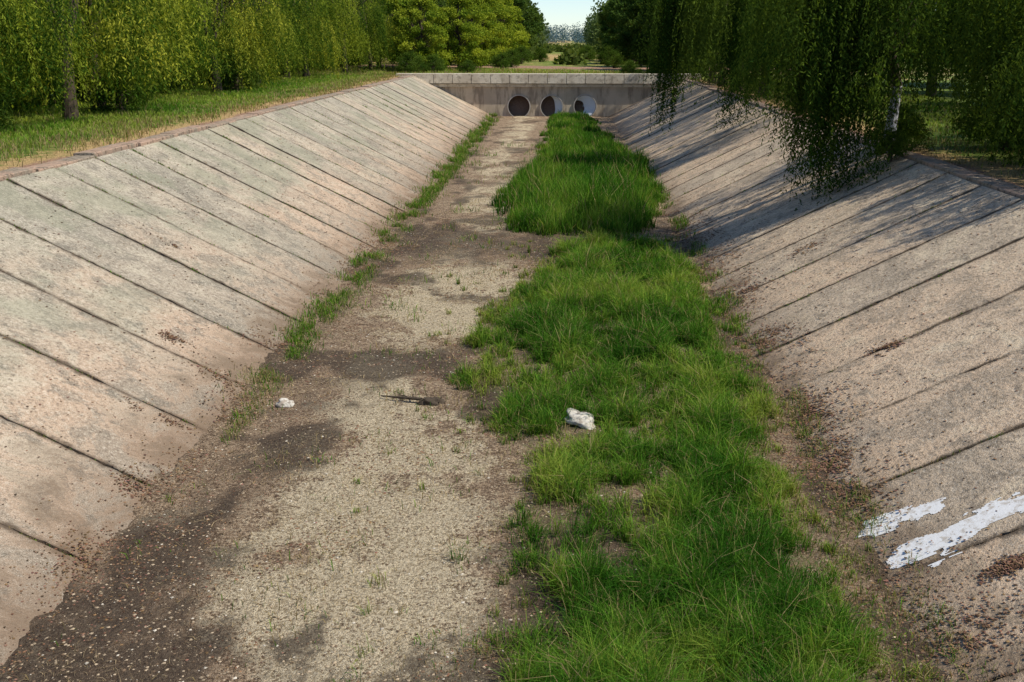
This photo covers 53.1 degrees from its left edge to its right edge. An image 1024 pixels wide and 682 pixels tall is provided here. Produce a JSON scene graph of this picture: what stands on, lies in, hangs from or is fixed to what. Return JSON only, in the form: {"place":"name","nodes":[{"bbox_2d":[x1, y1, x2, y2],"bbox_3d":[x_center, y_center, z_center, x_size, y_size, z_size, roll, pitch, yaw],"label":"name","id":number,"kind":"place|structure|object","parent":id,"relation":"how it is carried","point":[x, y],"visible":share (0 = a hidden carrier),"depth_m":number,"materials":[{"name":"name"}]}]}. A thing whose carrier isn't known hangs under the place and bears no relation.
{"place":"outdoors","nodes":[
{"label":"outdoors","id":0,"kind":"place"},
{"bbox_2d":[0,116,949,681],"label":"canal bed","id":1,"kind":"object","parent":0,"point":[500,138],"visible":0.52,"depth_m":13.22,"materials":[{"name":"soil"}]},
{"bbox_2d":[275,398,294,407],"bbox_3d":[-3.824,1.029,17.254,0.341,0.125,0.261,1,16,3],"label":"discarded plastic bag","id":2,"kind":"object","parent":1,"relation":"on","point":[283,401],"visible":1,"depth_m":17.18,"materials":[{"name":"white plastic"}]},
{"bbox_2d":[381,394,445,402],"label":"fallen branch","id":3,"kind":"object","parent":1,"relation":"on","point":[402,397],"visible":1,"depth_m":17.43,"materials":[{"name":"brown wood"}]},
{"bbox_2d":[417,397,445,405],"bbox_3d":[-1.373,1.012,17.356,0.489,0.135,0.243,1,16,3],"label":"mud clod","id":4,"kind":"object","parent":1,"relation":"on","point":[433,401],"visible":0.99,"depth_m":17.30,"materials":[{"name":"brown soil"}]},
{"bbox_2d":[11,189,1019,681],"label":"dry straw","id":5,"kind":"object","parent":1,"relation":"on","point":[451,469],"visible":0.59,"depth_m":14.50,"materials":[{"name":"beige plant"}]},
{"bbox_2d":[565,408,595,429],"bbox_3d":[1.103,1.224,16.336,0.619,0.193,0.397,19,23,27],"label":"discarded white sack","id":6,"kind":"object","parent":1,"relation":"on","point":[582,419],"visible":0.92,"depth_m":16.22,"materials":[{"name":"plastic"}]},
{"bbox_2d":[349,226,960,681],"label":"canal grass","id":7,"kind":"structure","parent":1,"relation":"on","point":[727,594],"depth_m":13.56,"materials":[{"name":"green plant"}]},
{"bbox_2d":[0,40,1023,188],"bbox_3d":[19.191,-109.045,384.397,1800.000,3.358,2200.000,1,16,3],"label":"ground","id":8,"kind":"structure","parent":0,"point":[519,105],"depth_m":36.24,"materials":[{"name":"green plant"}]},
{"bbox_2d":[0,85,17,131],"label":"bush","id":9,"kind":"object","parent":8,"relation":"on","point":[4,118],"visible":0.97,"depth_m":32.10,"materials":[{"name":"green plant"}]},
{"bbox_2d":[0,0,37,124],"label":"willow tree","id":10,"kind":"object","parent":8,"relation":"on","point":[22,40],"visible":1,"depth_m":26.77,"materials":[{"name":"green plant"}]},
{"bbox_2d":[0,73,38,113],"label":"bush","id":11,"kind":"object","parent":8,"relation":"on","point":[16,107],"visible":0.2,"depth_m":40.64,"materials":[{"name":"green plant"}]},
{"bbox_2d":[8,43,76,107],"bbox_3d":[-20.698,-11.220,43.816,3.824,3.128,3.998,9,19,27],"label":"bush","id":12,"kind":"object","parent":8,"relation":"on","point":[49,97],"visible":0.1,"depth_m":43.75,"materials":[{"name":"green plant"}]},
{"bbox_2d":[0,0,104,119],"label":"willow tree","id":13,"kind":"object","parent":8,"relation":"on","point":[33,23],"visible":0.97,"depth_m":32.16,"materials":[{"name":"green plant"}]},
{"bbox_2d":[50,53,112,103],"bbox_3d":[-19.843,-12.112,47.128,3.540,2.896,3.702,6,17,19],"label":"bush","id":14,"kind":"object","parent":8,"relation":"on","point":[81,90],"visible":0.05,"depth_m":46.50,"materials":[{"name":"green plant"}]},
{"bbox_2d":[0,0,209,124],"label":"willow tree","id":15,"kind":"object","parent":8,"relation":"on","point":[150,56],"visible":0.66,"depth_m":36.40,"materials":[{"name":"green plant"}]},
{"bbox_2d":[7,0,222,108],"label":"willow tree","id":16,"kind":"object","parent":8,"relation":"on","point":[192,35],"visible":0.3,"depth_m":41.54,"materials":[{"name":"green plant"}]},
{"bbox_2d":[87,61,156,111],"bbox_3d":[-15.979,-10.240,41.680,2.905,2.273,2.778,-13,21,-38],"label":"bush","id":17,"kind":"object","parent":8,"relation":"on","point":[116,102],"visible":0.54,"depth_m":41.31,"materials":[{"name":"green plant"}]},
{"bbox_2d":[111,52,161,96],"bbox_3d":[-19.304,-13.106,50.649,3.600,2.945,3.764,3,17,11],"label":"bush","id":18,"kind":"object","parent":8,"relation":"on","point":[150,84],"visible":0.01,"depth_m":50.77,"materials":[{"name":"green plant"}]},
{"bbox_2d":[37,0,254,96],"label":"willow tree","id":19,"kind":"object","parent":8,"relation":"on","point":[212,17],"visible":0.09,"depth_m":48.86,"materials":[{"name":"green plant"}]},
{"bbox_2d":[144,58,188,93],"bbox_3d":[-19.043,-14.152,54.028,3.736,3.056,3.906,4,17,15],"label":"bush","id":20,"kind":"object","parent":8,"relation":"on","point":[179,85],"visible":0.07,"depth_m":54.09,"materials":[{"name":"green plant"}]},
{"bbox_2d":[171,63,204,87],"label":"bush","id":21,"kind":"object","parent":8,"relation":"on","point":[193,80],"visible":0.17,"depth_m":60.11,"materials":[{"name":"green plant"}]},
{"bbox_2d":[0,75,414,181],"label":"canal coping kerb","id":22,"kind":"structure","parent":8,"relation":"on","point":[76,157],"depth_m":29.39,"materials":[{"name":"concrete"}]},
{"bbox_2d":[187,63,233,85],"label":"bush","id":23,"kind":"object","parent":8,"relation":"on","point":[210,82],"visible":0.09,"depth_m":62.84,"materials":[{"name":"green plant"}]},
{"bbox_2d":[152,0,309,93],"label":"willow tree","id":24,"kind":"object","parent":8,"relation":"on","point":[237,33],"visible":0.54,"depth_m":53.84,"materials":[{"name":"green plant"}]},
{"bbox_2d":[209,49,264,91],"bbox_3d":[-15.413,-14.898,56.987,3.320,2.598,3.175,-13,21,-38],"label":"bush","id":25,"kind":"object","parent":8,"relation":"on","point":[234,83],"visible":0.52,"depth_m":56.58,"materials":[{"name":"green plant"}]},
{"bbox_2d":[179,0,306,87],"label":"willow tree","id":26,"kind":"object","parent":8,"relation":"on","point":[284,46],"visible":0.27,"depth_m":58.84,"materials":[{"name":"green plant"}]},
{"bbox_2d":[0,76,491,665],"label":"canal concrete slope","id":27,"kind":"structure","parent":8,"relation":"on","point":[160,290],"depth_m":20.51,"materials":[{"name":"grey concrete"}]},
{"bbox_2d":[179,0,365,83],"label":"willow tree","id":28,"kind":"object","parent":8,"relation":"on","point":[294,15],"visible":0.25,"depth_m":66.37,"materials":[{"name":"green plant"}]},
{"bbox_2d":[265,53,282,76],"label":"bush","id":29,"kind":"object","parent":8,"relation":"on","point":[277,68],"visible":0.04,"depth_m":78.49,"materials":[{"name":"green plant"}]},
{"bbox_2d":[279,61,298,75],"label":"bush","id":30,"kind":"object","parent":8,"relation":"on","point":[293,72],"visible":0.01,"depth_m":82.04,"materials":[{"name":"green plant"}]},
{"bbox_2d":[243,0,351,79],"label":"willow tree","id":31,"kind":"object","parent":8,"relation":"on","point":[323,50],"visible":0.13,"depth_m":73.07,"materials":[{"name":"green plant"}]},
{"bbox_2d":[300,53,328,70],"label":"bush","id":32,"kind":"object","parent":8,"relation":"on","point":[316,64],"visible":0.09,"depth_m":88.49,"materials":[{"name":"green plant"}]},
{"bbox_2d":[264,0,372,76],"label":"willow tree","id":33,"kind":"object","parent":8,"relation":"on","point":[342,25],"visible":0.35,"depth_m":77.90,"materials":[{"name":"green plant"}]},
{"bbox_2d":[298,0,397,71],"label":"willow tree","id":34,"kind":"object","parent":8,"relation":"on","point":[379,23],"visible":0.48,"depth_m":84.09,"materials":[{"name":"green plant"}]},
{"bbox_2d":[324,0,404,68],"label":"willow tree","id":35,"kind":"object","parent":8,"relation":"on","point":[370,65],"visible":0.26,"depth_m":89.64,"materials":[{"name":"green plant"}]},
{"bbox_2d":[338,0,395,67],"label":"willow tree","id":36,"kind":"object","parent":8,"relation":"on","point":[368,24],"visible":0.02,"depth_m":95.11,"materials":[{"name":"green plant"}]},
{"bbox_2d":[370,0,447,62],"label":"lime tree","id":37,"kind":"object","parent":8,"relation":"on","point":[395,5],"visible":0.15,"depth_m":91.89,"materials":[{"name":"green plant"}]},
{"bbox_2d":[373,0,448,64],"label":"willow tree","id":38,"kind":"object","parent":8,"relation":"on","point":[423,20],"depth_m":100.36,"materials":[{"name":"green plant"}]},
{"bbox_2d":[395,50,427,72],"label":"bush","id":39,"kind":"object","parent":8,"relation":"on","point":[412,64],"visible":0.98,"depth_m":83.64,"materials":[{"name":"green plant"}]},
{"bbox_2d":[383,0,449,57],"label":"lime tree","id":40,"kind":"object","parent":8,"relation":"on","point":[440,2],"visible":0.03,"depth_m":101.21,"materials":[{"name":"green plant"}]},
{"bbox_2d":[386,0,452,69],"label":"lime tree","id":41,"kind":"object","parent":8,"relation":"on","point":[419,37],"visible":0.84,"depth_m":86.79,"materials":[{"name":"green plant"}]},
{"bbox_2d":[420,53,446,72],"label":"bush","id":42,"kind":"object","parent":8,"relation":"on","point":[432,65],"visible":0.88,"depth_m":85.09,"materials":[{"name":"green plant"}]},
{"bbox_2d":[432,0,491,67],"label":"lime tree","id":43,"kind":"object","parent":8,"relation":"on","point":[458,50],"visible":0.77,"depth_m":93.08,"materials":[{"name":"green plant"}]},
{"bbox_2d":[456,58,477,72],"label":"bush","id":44,"kind":"object","parent":8,"relation":"on","point":[468,65],"visible":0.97,"depth_m":86.00,"materials":[{"name":"green plant"}]},
{"bbox_2d":[448,0,501,65],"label":"lime tree","id":45,"kind":"object","parent":8,"relation":"on","point":[488,37],"visible":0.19,"depth_m":101.94,"materials":[{"name":"green plant"}]},
{"bbox_2d":[467,0,513,65],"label":"lime tree","id":46,"kind":"object","parent":8,"relation":"on","point":[487,24],"visible":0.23,"depth_m":110.90,"materials":[{"name":"green plant"}]},
{"bbox_2d":[489,52,512,69],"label":"bush","id":47,"kind":"object","parent":8,"relation":"on","point":[497,62],"visible":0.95,"depth_m":99.21,"materials":[{"name":"green plant"}]},
{"bbox_2d":[484,0,523,50],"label":"lime tree","id":48,"kind":"object","parent":8,"relation":"on","point":[511,36],"visible":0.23,"depth_m":122.47,"materials":[{"name":"green plant"}]},
{"bbox_2d":[0,90,1018,681],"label":"weeds","id":49,"kind":"object","parent":8,"relation":"on","point":[442,178],"visible":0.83,"depth_m":19.65,"materials":[{"name":"green plant"}]},
{"bbox_2d":[0,103,1023,681],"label":"dead leaf litter","id":50,"kind":"object","parent":8,"relation":"on","point":[1010,563],"visible":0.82,"depth_m":14.43,"materials":[{"name":"brown plant"}]},
{"bbox_2d":[502,48,522,66],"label":"bush","id":51,"kind":"object","parent":8,"relation":"on","point":[515,61],"visible":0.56,"depth_m":107.72,"materials":[{"name":"green plant"}]},
{"bbox_2d":[497,0,530,46],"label":"lime tree","id":52,"kind":"object","parent":8,"relation":"on","point":[523,40],"visible":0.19,"depth_m":135.64,"materials":[{"name":"green plant"}]},
{"bbox_2d":[512,45,533,63],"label":"bush","id":53,"kind":"object","parent":8,"relation":"on","point":[522,51],"visible":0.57,"depth_m":121.17,"materials":[{"name":"green plant"}]},
{"bbox_2d":[511,0,541,48],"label":"lime tree","id":54,"kind":"object","parent":8,"relation":"on","point":[529,15],"visible":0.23,"depth_m":148.37,"materials":[{"name":"green plant"}]},
{"bbox_2d":[517,0,544,49],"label":"lime tree","id":55,"kind":"object","parent":8,"relation":"on","point":[535,8],"visible":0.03,"depth_m":163.91,"materials":[{"name":"green plant"}]},
{"bbox_2d":[532,46,549,61],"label":"bush","id":56,"kind":"object","parent":8,"relation":"on","point":[541,54],"visible":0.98,"depth_m":134.38,"materials":[{"name":"green plant"}]},
{"bbox_2d":[396,73,700,116],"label":"culvert headwall","id":57,"kind":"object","parent":8,"relation":"on","point":[609,93],"visible":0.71,"depth_m":81.01,"materials":[{"name":"concrete"}]},
{"bbox_2d":[487,109,670,236],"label":"reed grass","id":58,"kind":"structure","parent":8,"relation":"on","point":[592,176],"depth_m":37.66,"materials":[{"name":"green plant"}]},
{"bbox_2d":[577,44,596,61],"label":"bush","id":59,"kind":"object","parent":8,"relation":"on","point":[586,49],"visible":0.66,"depth_m":139.81,"materials":[{"name":"green plant"}]},
{"bbox_2d":[594,44,616,63],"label":"bush","id":60,"kind":"object","parent":8,"relation":"on","point":[604,52],"visible":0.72,"depth_m":126.31,"materials":[{"name":"green plant"}]},
{"bbox_2d":[596,4,616,40],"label":"broadleaf tree","id":61,"kind":"object","parent":8,"relation":"on","point":[601,16],"visible":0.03,"depth_m":161.79,"materials":[{"name":"green plant"}]},
{"bbox_2d":[598,0,624,46],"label":"broadleaf tree","id":62,"kind":"object","parent":8,"relation":"on","point":[605,40],"visible":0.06,"depth_m":143.48,"materials":[{"name":"green plant"}]},
{"bbox_2d":[601,50,625,67],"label":"bush","id":63,"kind":"object","parent":8,"relation":"on","point":[614,60],"visible":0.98,"depth_m":111.06,"materials":[{"name":"green plant"}]},
{"bbox_2d":[599,0,649,62],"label":"broadleaf tree","id":64,"kind":"object","parent":8,"relation":"on","point":[613,15],"visible":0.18,"depth_m":127.56,"materials":[{"name":"green plant"}]},
{"bbox_2d":[607,0,648,66],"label":"broadleaf tree","id":65,"kind":"object","parent":8,"relation":"on","point":[620,6],"visible":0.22,"depth_m":114.51,"materials":[{"name":"green plant"}]},
{"bbox_2d":[618,59,641,73],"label":"bush","id":66,"kind":"object","parent":8,"relation":"on","point":[629,67],"visible":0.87,"depth_m":88.33,"materials":[{"name":"green plant"}]},
{"bbox_2d":[614,0,653,64],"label":"broadleaf tree","id":67,"kind":"object","parent":8,"relation":"on","point":[625,38],"visible":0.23,"depth_m":103.52,"materials":[{"name":"green plant"}]},
{"bbox_2d":[630,0,667,61],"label":"broadleaf tree","id":68,"kind":"object","parent":8,"relation":"on","point":[638,21],"visible":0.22,"depth_m":92.91,"materials":[{"name":"green plant"}]},
{"bbox_2d":[644,59,672,73],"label":"bush","id":69,"kind":"object","parent":8,"relation":"on","point":[649,72],"visible":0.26,"depth_m":83.94,"materials":[{"name":"green plant"}]},
{"bbox_2d":[644,10,725,86],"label":"willow tree","id":70,"kind":"object","parent":8,"relation":"on","point":[653,57],"visible":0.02,"depth_m":69.19,"materials":[{"name":"green plant"}]},
{"bbox_2d":[640,9,730,82],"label":"willow tree","id":71,"kind":"object","parent":8,"relation":"on","point":[680,63],"visible":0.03,"depth_m":75.07,"materials":[{"name":"green plant"}]},
{"bbox_2d":[654,2,776,89],"bbox_3d":[14.412,-19.680,63.164,10.833,8.963,11.036,5,17,17],"label":"willow tree","id":72,"kind":"object","parent":8,"relation":"on","point":[702,49],"visible":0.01,"depth_m":62.38,"materials":[{"name":"green plant"}]},
{"bbox_2d":[499,0,945,64],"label":"distant trees","id":73,"kind":"object","parent":8,"relation":"on","point":[570,55],"visible":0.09,"depth_m":233.06,"materials":[{"name":"green plant"}]},
{"bbox_2d":[647,0,812,94],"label":"willow tree","id":74,"kind":"object","parent":8,"relation":"on","point":[714,49],"visible":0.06,"depth_m":58.20,"materials":[{"name":"green plant"}]},
{"bbox_2d":[634,0,956,135],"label":"willow tree","id":75,"kind":"object","parent":8,"relation":"on","point":[675,19],"visible":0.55,"depth_m":44.10,"materials":[{"name":"green plant"}]},
{"bbox_2d":[686,1,904,101],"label":"willow tree","id":76,"kind":"object","parent":8,"relation":"on","point":[745,60],"visible":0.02,"depth_m":52.85,"materials":[{"name":"green plant"}]},
{"bbox_2d":[608,80,1023,681],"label":"canal concrete slope","id":77,"kind":"structure","parent":8,"relation":"on","point":[946,332],"depth_m":18.44,"materials":[{"name":"grey concrete"}]},
{"bbox_2d":[856,492,1023,568],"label":"paint spill","id":78,"kind":"object","parent":77,"relation":"on","point":[983,517],"visible":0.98,"depth_m":11.95,"materials":[{"name":"white paint"}]},
{"bbox_2d":[683,0,1023,210],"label":"willow tree","id":79,"kind":"object","parent":8,"relation":"on","point":[822,58],"visible":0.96,"depth_m":26.90,"materials":[{"name":"green plant"}]},
{"bbox_2d":[685,79,1023,199],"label":"canal coping kerb","id":80,"kind":"structure","parent":8,"relation":"on","point":[986,181],"depth_m":24.71,"materials":[{"name":"concrete"}]},
{"bbox_2d":[872,127,914,161],"bbox_3d":[10.450,-5.406,28.138,1.191,0.974,1.245,5,17,16],"label":"bush","id":81,"kind":"object","parent":8,"relation":"on","point":[898,142],"visible":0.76,"depth_m":28.00,"materials":[{"name":"green plant"}]},
{"bbox_2d":[862,101,934,151],"bbox_3d":[11.344,-6.196,29.934,2.075,1.624,1.984,7,18,23],"label":"bush","id":82,"kind":"object","parent":8,"relation":"on","point":[904,127],"visible":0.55,"depth_m":29.62,"materials":[{"name":"green plant"}]},
{"bbox_2d":[853,0,984,95],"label":"willow tree","id":83,"kind":"object","parent":8,"relation":"on","point":[935,77],"visible":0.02,"depth_m":57.99,"materials":[{"name":"green plant"}]},
{"bbox_2d":[887,0,994,105],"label":"willow tree","id":84,"kind":"object","parent":8,"relation":"on","point":[951,10],"visible":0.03,"depth_m":48.80,"materials":[{"name":"green plant"}]},
{"bbox_2d":[877,0,1019,142],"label":"willow tree","id":85,"kind":"object","parent":8,"relation":"on","point":[943,62],"visible":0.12,"depth_m":29.68,"materials":[{"name":"green plant"}]},
{"bbox_2d":[951,79,1023,149],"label":"bush","id":86,"kind":"object","parent":8,"relation":"on","point":[980,135],"visible":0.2,"depth_m":29.78,"materials":[{"name":"green plant"}]},
{"bbox_2d":[953,26,1023,177],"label":"willow tree","id":87,"kind":"object","parent":8,"relation":"on","point":[1016,92],"visible":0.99,"depth_m":22.79,"materials":[{"name":"green plant"}]},
{"bbox_2d":[977,49,1023,162],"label":"willow tree","id":88,"kind":"object","parent":8,"relation":"on","point":[998,152],"visible":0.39,"depth_m":24.52,"materials":[{"name":"green plant"}]},
{"bbox_2d":[530,0,936,39],"label":"sky","id":89,"kind":"structure","parent":0,"point":[556,12],"materials":[{"name":"white"}]}
]}

